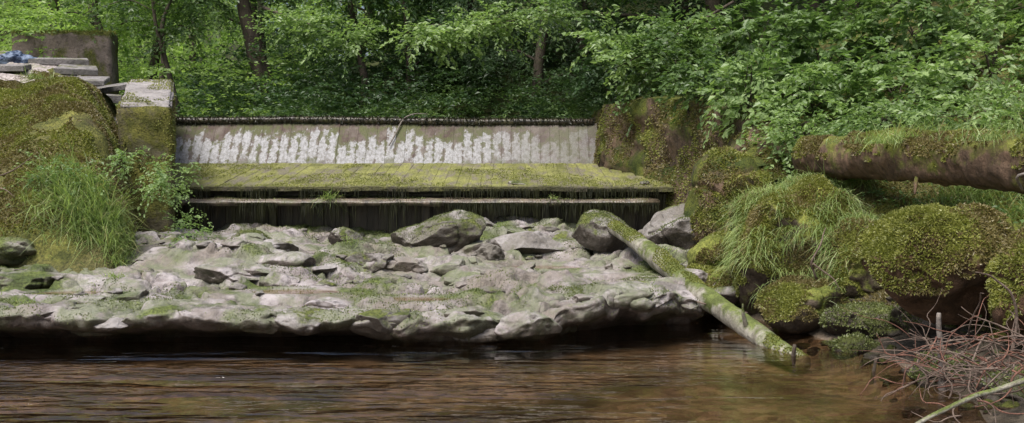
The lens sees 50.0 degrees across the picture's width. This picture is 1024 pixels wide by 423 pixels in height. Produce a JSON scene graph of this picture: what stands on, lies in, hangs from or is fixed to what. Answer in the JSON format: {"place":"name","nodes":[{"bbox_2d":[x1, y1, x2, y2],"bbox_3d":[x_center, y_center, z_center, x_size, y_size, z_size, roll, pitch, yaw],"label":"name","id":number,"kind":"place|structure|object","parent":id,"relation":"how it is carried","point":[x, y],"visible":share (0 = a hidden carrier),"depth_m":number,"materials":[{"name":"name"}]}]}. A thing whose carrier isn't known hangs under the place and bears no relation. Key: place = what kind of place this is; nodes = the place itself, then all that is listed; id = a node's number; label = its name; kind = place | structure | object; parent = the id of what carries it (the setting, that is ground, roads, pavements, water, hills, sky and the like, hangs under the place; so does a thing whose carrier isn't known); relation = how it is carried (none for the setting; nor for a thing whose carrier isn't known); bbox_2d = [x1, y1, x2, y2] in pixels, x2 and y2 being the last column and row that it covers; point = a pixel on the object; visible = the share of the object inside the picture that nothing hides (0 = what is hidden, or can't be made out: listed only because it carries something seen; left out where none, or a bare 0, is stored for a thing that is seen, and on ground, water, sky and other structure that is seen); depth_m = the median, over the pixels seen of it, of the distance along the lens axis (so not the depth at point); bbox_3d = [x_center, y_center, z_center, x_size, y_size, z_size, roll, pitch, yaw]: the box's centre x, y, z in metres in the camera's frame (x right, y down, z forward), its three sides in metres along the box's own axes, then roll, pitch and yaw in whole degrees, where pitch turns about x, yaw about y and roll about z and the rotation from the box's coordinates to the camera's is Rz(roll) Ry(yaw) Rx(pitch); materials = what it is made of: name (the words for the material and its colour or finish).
{"place":"outdoors","nodes":[
{"label":"outdoors","id":0,"kind":"place"},
{"bbox_2d":[0,50,80,82],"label":"gravel path","id":1,"kind":"structure","parent":0,"point":[7,75],"depth_m":21.30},
{"bbox_2d":[0,50,35,63],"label":"blue tarp","id":2,"kind":"object","parent":1,"relation":"on","point":[16,56],"visible":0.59,"depth_m":23.02,"materials":[{"name":"plastic"}]},
{"bbox_2d":[28,57,88,64],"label":"stone slab","id":3,"kind":"structure","parent":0,"point":[58,61],"depth_m":23.14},
{"bbox_2d":[0,316,955,422],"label":"stream water","id":4,"kind":"structure","parent":0,"point":[324,349],"depth_m":10.33,"materials":[{"name":"liquid"}]},
{"bbox_2d":[887,305,952,334],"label":"boulder","id":5,"kind":"object","parent":4,"relation":"in","point":[910,326],"visible":0.23,"depth_m":11.48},
{"bbox_2d":[840,287,1023,422],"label":"branch pile","id":6,"kind":"object","parent":4,"relation":"in","point":[972,381],"visible":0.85,"depth_m":9.12,"materials":[{"name":"wood"}]},
{"bbox_2d":[915,378,1023,422],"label":"mossy branch","id":7,"kind":"object","parent":4,"relation":"in","point":[974,396],"visible":1,"depth_m":8.15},
{"bbox_2d":[975,272,1017,368],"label":"curved branch","id":8,"kind":"object","parent":4,"relation":"in","point":[1015,306],"visible":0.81,"depth_m":9.28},
{"bbox_2d":[0,0,1023,422],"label":"ground","id":9,"kind":"structure","parent":0,"point":[748,394],"depth_m":10.95,"materials":[{"name":"soil"}]},
{"bbox_2d":[0,64,31,71],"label":"stone slab","id":10,"kind":"structure","parent":9,"relation":"on","point":[12,67],"depth_m":21.02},
{"bbox_2d":[10,28,118,93],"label":"concrete wall","id":11,"kind":"structure","parent":9,"relation":"on","point":[101,53],"depth_m":25.86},
{"bbox_2d":[0,70,137,264],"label":"bank moss","id":12,"kind":"object","parent":9,"relation":"on","point":[8,87],"visible":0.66,"depth_m":17.05,"materials":[{"name":"plant"}]},
{"bbox_2d":[54,64,97,75],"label":"stone slab","id":13,"kind":"structure","parent":9,"relation":"on","point":[68,69],"depth_m":22.23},
{"bbox_2d":[0,0,152,65],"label":"deciduous tree","id":14,"kind":"object","parent":9,"relation":"on","point":[53,7],"visible":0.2,"depth_m":35.70,"materials":[{"name":"green plant"}]},
{"bbox_2d":[5,69,174,272],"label":"bank grass","id":15,"kind":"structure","parent":9,"relation":"on","point":[115,221],"depth_m":15.22,"materials":[{"name":"plant"}]},
{"bbox_2d":[71,76,109,85],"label":"stone slab","id":16,"kind":"structure","parent":9,"relation":"on","point":[98,80],"depth_m":20.98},
{"bbox_2d":[0,0,189,67],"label":"deciduous tree","id":17,"kind":"object","parent":9,"relation":"on","point":[123,30],"visible":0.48,"depth_m":30.89,"materials":[{"name":"green plant"}]},
{"bbox_2d":[96,82,127,92],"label":"stone slab","id":18,"kind":"structure","parent":9,"relation":"on","point":[112,87],"depth_m":21.65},
{"bbox_2d":[11,137,225,246],"bbox_3d":[-5.997,-0.138,16.502,2.991,1.937,2.913,-1,3,-26],"label":"herb plant","id":19,"kind":"object","parent":9,"relation":"on","point":[168,174],"visible":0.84,"depth_m":15.88,"materials":[{"name":"green plant"}]},
{"bbox_2d":[115,93,176,232],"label":"abutment wall","id":20,"kind":"structure","parent":9,"relation":"on","point":[154,127],"depth_m":18.48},
{"bbox_2d":[120,78,173,107],"bbox_3d":[-6.465,-2.105,19.552,0.874,0.708,2.444,-1,3,-15],"label":"concrete coping","id":21,"kind":"object","parent":20,"relation":"on","point":[139,92],"visible":0.98,"depth_m":19.31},
{"bbox_2d":[55,0,244,113],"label":"deciduous tree","id":22,"kind":"object","parent":9,"relation":"on","point":[122,10],"visible":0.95,"depth_m":26.29,"materials":[{"name":"green plant"}]},
{"bbox_2d":[58,0,252,78],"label":"deciduous tree","id":23,"kind":"object","parent":9,"relation":"on","point":[152,60],"visible":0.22,"depth_m":32.73,"materials":[{"name":"green plant"}]},
{"bbox_2d":[98,0,250,78],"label":"deciduous tree","id":24,"kind":"object","parent":9,"relation":"on","point":[162,69],"visible":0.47,"depth_m":29.70,"materials":[{"name":"green plant"}]},
{"bbox_2d":[0,0,352,116],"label":"undergrowth","id":25,"kind":"object","parent":9,"relation":"on","point":[5,34],"visible":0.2,"depth_m":28.83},
{"bbox_2d":[40,0,392,74],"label":"distant tree trunks","id":26,"kind":"object","parent":9,"relation":"on","point":[173,52],"visible":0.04,"depth_m":43.45,"materials":[{"name":"brown plant"}]},
{"bbox_2d":[0,0,451,101],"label":"distant forest foliage","id":27,"kind":"object","parent":9,"relation":"on","point":[210,38],"visible":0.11,"depth_m":45.61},
{"bbox_2d":[141,0,339,112],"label":"deciduous tree","id":28,"kind":"object","parent":9,"relation":"on","point":[249,27],"visible":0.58,"depth_m":30.14,"materials":[{"name":"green plant"}]},
{"bbox_2d":[144,0,348,107],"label":"deciduous tree","id":29,"kind":"object","parent":9,"relation":"on","point":[254,10],"visible":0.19,"depth_m":34.73,"materials":[{"name":"green plant"}]},
{"bbox_2d":[277,0,424,105],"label":"deciduous tree","id":30,"kind":"object","parent":9,"relation":"on","point":[353,10],"visible":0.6,"depth_m":28.37,"materials":[{"name":"green plant"}]},
{"bbox_2d":[255,0,448,86],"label":"deciduous tree","id":31,"kind":"object","parent":9,"relation":"on","point":[368,21],"visible":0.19,"depth_m":32.76,"materials":[{"name":"green plant"}]},
{"bbox_2d":[0,217,737,354],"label":"shelf rocks","id":32,"kind":"object","parent":9,"relation":"on","point":[377,324],"visible":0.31,"depth_m":12.65,"materials":[{"name":"stone"}]},
{"bbox_2d":[127,247,170,264],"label":"boulder","id":33,"kind":"object","parent":32,"relation":"on","point":[154,253],"visible":0.39,"depth_m":15.29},
{"bbox_2d":[226,228,272,240],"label":"boulder","id":34,"kind":"object","parent":32,"relation":"on","point":[240,231],"visible":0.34,"depth_m":16.64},
{"bbox_2d":[37,225,684,295],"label":"loose stones","id":35,"kind":"object","parent":32,"relation":"on","point":[238,286],"visible":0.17,"depth_m":14.36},
{"bbox_2d":[345,252,393,272],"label":"boulder","id":36,"kind":"object","parent":32,"relation":"on","point":[380,259],"visible":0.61,"depth_m":15.00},
{"bbox_2d":[489,231,567,254],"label":"boulder","id":37,"kind":"object","parent":32,"relation":"on","point":[535,242],"visible":0.66,"depth_m":16.66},
{"bbox_2d":[548,284,615,320],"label":"boulder","id":38,"kind":"object","parent":32,"relation":"on","point":[568,292],"visible":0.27,"depth_m":13.20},
{"bbox_2d":[687,262,732,287],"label":"mossy boulder","id":39,"kind":"object","parent":32,"relation":"on","point":[712,278],"visible":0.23,"depth_m":14.31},
{"bbox_2d":[687,230,735,266],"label":"mossy boulder","id":40,"kind":"object","parent":32,"relation":"on","point":[707,248],"visible":0.37,"depth_m":14.82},
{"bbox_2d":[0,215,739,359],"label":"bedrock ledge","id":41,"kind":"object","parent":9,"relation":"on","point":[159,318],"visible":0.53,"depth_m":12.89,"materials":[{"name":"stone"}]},
{"bbox_2d":[0,236,35,265],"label":"boulder","id":42,"kind":"object","parent":41,"relation":"on","point":[12,248],"visible":0.64,"depth_m":14.74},
{"bbox_2d":[0,270,84,289],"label":"boulder","id":43,"kind":"object","parent":41,"relation":"on","point":[29,279],"visible":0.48,"depth_m":13.64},
{"bbox_2d":[35,291,100,293],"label":"puddle","id":44,"kind":"object","parent":41,"relation":"on","point":[73,292],"visible":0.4,"depth_m":13.38,"materials":[{"name":"brown"}]},
{"bbox_2d":[193,257,260,283],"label":"boulder","id":45,"kind":"object","parent":41,"relation":"on","point":[219,270],"visible":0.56,"depth_m":14.12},
{"bbox_2d":[252,289,339,293],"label":"puddle","id":46,"kind":"object","parent":41,"relation":"on","point":[294,291],"visible":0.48,"depth_m":13.48,"materials":[{"name":"brown"}]},
{"bbox_2d":[0,221,686,302],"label":"grass tuft","id":47,"kind":"object","parent":41,"relation":"on","point":[113,275],"visible":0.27,"depth_m":13.80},
{"bbox_2d":[328,226,362,244],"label":"boulder","id":48,"kind":"object","parent":41,"relation":"on","point":[339,234],"visible":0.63,"depth_m":17.70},
{"bbox_2d":[0,214,702,339],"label":"ledge moss","id":49,"kind":"object","parent":41,"relation":"on","point":[356,290],"visible":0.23,"depth_m":13.25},
{"bbox_2d":[394,297,448,300],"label":"puddle","id":50,"kind":"object","parent":41,"relation":"on","point":[417,298],"visible":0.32,"depth_m":13.04,"materials":[{"name":"brown"}]},
{"bbox_2d":[391,209,485,253],"bbox_3d":[-1.157,0.344,17.165,1.535,0.795,1.060,0,3,0],"label":"boulder","id":51,"kind":"object","parent":41,"relation":"on","point":[454,230],"visible":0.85,"depth_m":16.80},
{"bbox_2d":[439,264,499,285],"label":"boulder","id":52,"kind":"object","parent":41,"relation":"on","point":[461,273],"visible":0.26,"depth_m":14.30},
{"bbox_2d":[474,243,504,260],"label":"boulder","id":53,"kind":"object","parent":41,"relation":"on","point":[489,251],"visible":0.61,"depth_m":15.94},
{"bbox_2d":[509,266,578,268],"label":"puddle","id":54,"kind":"object","parent":41,"relation":"on","point":[546,267],"visible":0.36,"depth_m":15.69,"materials":[{"name":"brown"}]},
{"bbox_2d":[548,229,572,238],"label":"boulder","id":55,"kind":"object","parent":41,"relation":"on","point":[564,233],"visible":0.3,"depth_m":18.17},
{"bbox_2d":[571,209,632,252],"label":"boulder","id":56,"kind":"object","parent":41,"relation":"on","point":[591,232],"visible":0.77,"depth_m":16.36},
{"bbox_2d":[621,276,685,284],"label":"boulder","id":57,"kind":"object","parent":41,"relation":"on","point":[678,280],"visible":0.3,"depth_m":13.78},
{"bbox_2d":[638,203,697,249],"bbox_3d":[2.498,0.402,16.298,1.357,1.069,1.057,0,3,0],"label":"boulder","id":58,"kind":"object","parent":41,"relation":"on","point":[670,225],"visible":0.48,"depth_m":15.99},
{"bbox_2d":[305,0,509,102],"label":"deciduous tree","id":59,"kind":"object","parent":9,"relation":"on","point":[404,3],"visible":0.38,"depth_m":28.70,"materials":[{"name":"green plant"}]},
{"bbox_2d":[248,0,392,71],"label":"overhanging branch","id":60,"kind":"object","parent":59,"relation":"attached to","point":[322,39],"visible":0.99,"depth_m":25.99,"materials":[{"name":"green plant"}]},
{"bbox_2d":[174,114,673,233],"bbox_3d":[-2.531,-0.607,21.607,10.798,2.816,4.612,0,3,0],"label":"timber weir","id":61,"kind":"object","parent":9,"relation":"on","point":[278,170],"visible":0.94,"depth_m":21.48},
{"bbox_2d":[308,185,562,218],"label":"weir grass tuft","id":62,"kind":"object","parent":61,"relation":"on","point":[326,197],"visible":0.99,"depth_m":19.38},
{"bbox_2d":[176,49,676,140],"bbox_3d":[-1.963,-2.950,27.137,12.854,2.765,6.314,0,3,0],"label":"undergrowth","id":63,"kind":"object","parent":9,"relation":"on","point":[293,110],"visible":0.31,"depth_m":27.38,"materials":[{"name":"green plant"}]},
{"bbox_2d":[226,93,627,140],"bbox_3d":[-2.372,-2.216,26.103,10.701,1.571,4.517,0,3,0],"label":"fern patch","id":64,"kind":"object","parent":9,"relation":"on","point":[596,107],"visible":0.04,"depth_m":26.13,"materials":[{"name":"green plant"}]},
{"bbox_2d":[158,0,700,132],"bbox_3d":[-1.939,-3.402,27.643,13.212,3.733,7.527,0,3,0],"label":"undergrowth","id":65,"kind":"object","parent":9,"relation":"on","point":[319,85],"visible":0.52,"depth_m":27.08,"materials":[{"name":"green plant"}]},
{"bbox_2d":[368,0,601,77],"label":"deciduous tree","id":66,"kind":"object","parent":9,"relation":"on","point":[417,13],"visible":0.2,"depth_m":30.34,"materials":[{"name":"green plant"}]},
{"bbox_2d":[414,0,645,111],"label":"deciduous tree","id":67,"kind":"object","parent":9,"relation":"on","point":[538,59],"visible":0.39,"depth_m":27.34,"materials":[{"name":"green plant"}]},
{"bbox_2d":[379,0,655,90],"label":"overhanging branch","id":68,"kind":"object","parent":67,"relation":"attached to","point":[526,18],"visible":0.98,"depth_m":24.00,"materials":[{"name":"green plant"}]},
{"bbox_2d":[438,0,694,65],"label":"deciduous tree","id":69,"kind":"object","parent":9,"relation":"on","point":[583,55],"visible":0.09,"depth_m":30.66,"materials":[{"name":"green plant"}]},
{"bbox_2d":[550,0,734,95],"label":"overhanging branch","id":70,"kind":"object","parent":69,"relation":"attached to","point":[620,38],"visible":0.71,"depth_m":21.81,"materials":[{"name":"green plant"}]},
{"bbox_2d":[563,21,660,110],"bbox_3d":[2.450,-2.944,23.984,2.598,2.365,2.276,0,3,0],"label":"leafy shrub","id":71,"kind":"object","parent":9,"relation":"on","point":[594,70],"visible":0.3,"depth_m":23.90,"materials":[{"name":"green plant"}]},
{"bbox_2d":[604,9,726,124],"bbox_3d":[3.013,-2.663,21.286,2.577,2.416,1.956,-1,3,-26],"label":"leafy shrub","id":72,"kind":"object","parent":9,"relation":"on","point":[656,41],"visible":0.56,"depth_m":21.19,"materials":[{"name":"green plant"}]},
{"bbox_2d":[589,95,795,206],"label":"bank retaining wall","id":73,"kind":"structure","parent":9,"relation":"on","point":[672,150],"depth_m":20.31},
{"bbox_2d":[653,0,745,30],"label":"deciduous tree","id":74,"kind":"object","parent":9,"relation":"on","point":[686,5],"visible":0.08,"depth_m":32.48,"materials":[{"name":"green plant"}]},
{"bbox_2d":[568,0,837,62],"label":"deciduous tree","id":75,"kind":"object","parent":9,"relation":"on","point":[745,28],"visible":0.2,"depth_m":26.06,"materials":[{"name":"green plant"}]},
{"bbox_2d":[648,47,761,129],"bbox_3d":[3.240,-1.979,19.275,2.011,1.816,2.154,-2,3,-35],"label":"leafy shrub","id":76,"kind":"object","parent":9,"relation":"on","point":[697,80],"visible":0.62,"depth_m":19.12,"materials":[{"name":"green plant"}]},
{"bbox_2d":[607,220,810,374],"bbox_3d":[2.249,0.899,13.763,0.321,1.342,5.250,-1,3,-16],"label":"leaning log","id":77,"kind":"object","parent":9,"relation":"on","point":[718,306],"visible":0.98,"depth_m":13.02,"materials":[{"name":"wood"}]},
{"bbox_2d":[683,113,787,247],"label":"earth bank","id":78,"kind":"structure","parent":9,"relation":"on","point":[713,167],"depth_m":15.73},
{"bbox_2d":[699,170,775,213],"bbox_3d":[3.211,-0.136,15.929,1.191,1.069,1.105,0,3,0],"label":"mossy boulder","id":79,"kind":"object","parent":9,"relation":"on","point":[736,183],"visible":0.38,"depth_m":15.50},
{"bbox_2d":[677,0,825,86],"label":"leafy shrub","id":80,"kind":"object","parent":9,"relation":"on","point":[747,9],"visible":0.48,"depth_m":20.15,"materials":[{"name":"green plant"}]},
{"bbox_2d":[689,39,818,146],"bbox_3d":[3.979,-1.887,17.773,2.247,1.870,2.145,1,3,19],"label":"leafy shrub","id":81,"kind":"object","parent":9,"relation":"on","point":[749,92],"visible":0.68,"depth_m":17.50,"materials":[{"name":"green plant"}]},
{"bbox_2d":[694,0,878,28],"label":"deciduous tree","id":82,"kind":"object","parent":9,"relation":"on","point":[824,2],"depth_m":30.59,"materials":[{"name":"green plant"}]},
{"bbox_2d":[728,173,858,314],"bbox_3d":[3.685,0.502,14.134,1.885,2.001,1.972,0,3,0],"label":"mossy boulder","id":83,"kind":"object","parent":9,"relation":"on","point":[808,189],"visible":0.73,"depth_m":13.58,"materials":[{"name":"plant"}]},
{"bbox_2d":[810,228,839,289],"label":"bare twig","id":84,"kind":"object","parent":83,"relation":"on","point":[812,267],"visible":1,"depth_m":12.34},
{"bbox_2d":[705,167,881,309],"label":"grass","id":85,"kind":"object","parent":9,"relation":"on","point":[780,186],"visible":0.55,"depth_m":13.44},
{"bbox_2d":[743,90,853,180],"bbox_3d":[4.292,-0.946,16.029,1.876,1.613,1.789,0,3,0],"label":"leafy shrub","id":86,"kind":"object","parent":9,"relation":"on","point":[785,132],"visible":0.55,"depth_m":15.75,"materials":[{"name":"green plant"}]},
{"bbox_2d":[753,274,846,334],"bbox_3d":[3.418,1.094,12.993,1.080,0.695,1.216,0,3,0],"label":"mossy boulder","id":87,"kind":"object","parent":9,"relation":"on","point":[791,304],"visible":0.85,"depth_m":12.68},
{"bbox_2d":[728,52,888,140],"bbox_3d":[4.665,-1.447,16.940,2.598,2.061,2.180,0,3,0],"label":"leafy shrub","id":88,"kind":"object","parent":9,"relation":"on","point":[794,84],"visible":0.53,"depth_m":16.68,"materials":[{"name":"green plant"}]},
{"bbox_2d":[734,0,910,101],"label":"leafy shrub","id":89,"kind":"object","parent":9,"relation":"on","point":[807,26],"visible":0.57,"depth_m":18.00,"materials":[{"name":"green plant"}]},
{"bbox_2d":[792,0,883,23],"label":"deciduous tree","id":90,"kind":"object","parent":9,"relation":"on","point":[840,2],"visible":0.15,"depth_m":24.18,"materials":[{"name":"green plant"}]},
{"bbox_2d":[817,215,881,298],"bbox_3d":[4.256,0.628,13.052,1.144,1.166,1.026,0,3,0],"label":"mossy boulder","id":91,"kind":"object","parent":9,"relation":"on","point":[858,281],"visible":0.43,"depth_m":12.80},
{"bbox_2d":[679,0,1023,174],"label":"undergrowth","id":92,"kind":"object","parent":9,"relation":"on","point":[915,58],"visible":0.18,"depth_m":17.21,"materials":[{"name":"green plant"}]},
{"bbox_2d":[826,331,880,357],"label":"boulder","id":93,"kind":"object","parent":9,"relation":"on","point":[855,343],"visible":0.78,"depth_m":11.51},
{"bbox_2d":[818,301,896,338],"bbox_3d":[3.958,1.258,12.178,0.906,0.529,1.082,-2,3,-34],"label":"boulder","id":94,"kind":"object","parent":9,"relation":"on","point":[838,319],"visible":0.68,"depth_m":11.92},
{"bbox_2d":[713,129,1023,329],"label":"overhanging grass","id":95,"kind":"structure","parent":9,"relation":"on","point":[837,183],"depth_m":13.28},
{"bbox_2d":[796,86,953,140],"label":"leafy shrub","id":96,"kind":"object","parent":9,"relation":"on","point":[861,119],"visible":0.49,"depth_m":15.16,"materials":[{"name":"green plant"}]},
{"bbox_2d":[775,289,1023,422],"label":"shore stones","id":97,"kind":"object","parent":9,"relation":"on","point":[826,335],"visible":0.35,"depth_m":10.46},
{"bbox_2d":[800,37,1002,128],"bbox_3d":[5.832,-1.520,16.169,2.547,2.082,2.239,-2,3,-34],"label":"leafy shrub","id":98,"kind":"object","parent":9,"relation":"on","point":[891,76],"visible":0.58,"depth_m":15.99,"materials":[{"name":"green plant"}]},
{"bbox_2d":[791,126,1023,194],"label":"fallen log","id":99,"kind":"object","parent":9,"relation":"on","point":[999,166],"visible":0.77,"depth_m":12.37,"materials":[{"name":"wood"}]},
{"bbox_2d":[804,87,1023,179],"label":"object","id":100,"kind":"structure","parent":99,"relation":"on","point":[884,140],"depth_m":12.63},
{"bbox_2d":[819,0,1015,76],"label":"leafy shrub","id":101,"kind":"object","parent":9,"relation":"on","point":[955,17],"visible":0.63,"depth_m":17.62,"materials":[{"name":"green plant"}]},
{"bbox_2d":[825,96,1023,343],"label":"bank moss","id":102,"kind":"object","parent":9,"relation":"on","point":[882,199],"visible":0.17,"depth_m":13.73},
{"bbox_2d":[854,201,1020,324],"bbox_3d":[4.211,0.510,10.804,1.632,1.251,1.270,1,3,17],"label":"mossy boulder","id":103,"kind":"object","parent":9,"relation":"on","point":[913,259],"visible":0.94,"depth_m":10.38,"materials":[{"name":"plant"}]},
{"bbox_2d":[852,97,1023,226],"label":"undergrowth","id":104,"kind":"object","parent":9,"relation":"on","point":[934,189],"visible":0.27,"depth_m":13.59,"materials":[{"name":"green plant"}]},
{"bbox_2d":[936,312,945,389],"bbox_3d":[3.736,1.294,9.573,0.096,0.832,0.078,0,3,0],"label":"broken stick","id":105,"kind":"object","parent":9,"relation":"on","point":[938,326],"visible":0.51,"depth_m":9.56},
{"bbox_2d":[906,350,979,383],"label":"boulder","id":106,"kind":"object","parent":9,"relation":"on","point":[922,373],"visible":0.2,"depth_m":9.95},
{"bbox_2d":[884,68,1023,131],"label":"leafy shrub","id":107,"kind":"object","parent":9,"relation":"on","point":[984,112],"visible":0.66,"depth_m":14.05,"materials":[{"name":"green plant"}]},
{"bbox_2d":[893,0,1023,126],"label":"leafy shrub","id":108,"kind":"object","parent":9,"relation":"on","point":[1002,66],"visible":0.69,"depth_m":15.56,"materials":[{"name":"green plant"}]},
{"bbox_2d":[963,0,1023,70],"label":"leafy shrub","id":109,"kind":"object","parent":9,"relation":"on","point":[1008,4],"visible":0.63,"depth_m":16.72,"materials":[{"name":"green plant"}]},
{"bbox_2d":[973,365,1023,402],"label":"boulder","id":110,"kind":"object","parent":9,"relation":"on","point":[1012,393],"visible":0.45,"depth_m":8.88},
{"bbox_2d":[983,227,1023,338],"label":"mossy boulder","id":111,"kind":"object","parent":9,"relation":"on","point":[1005,266],"visible":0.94,"depth_m":9.74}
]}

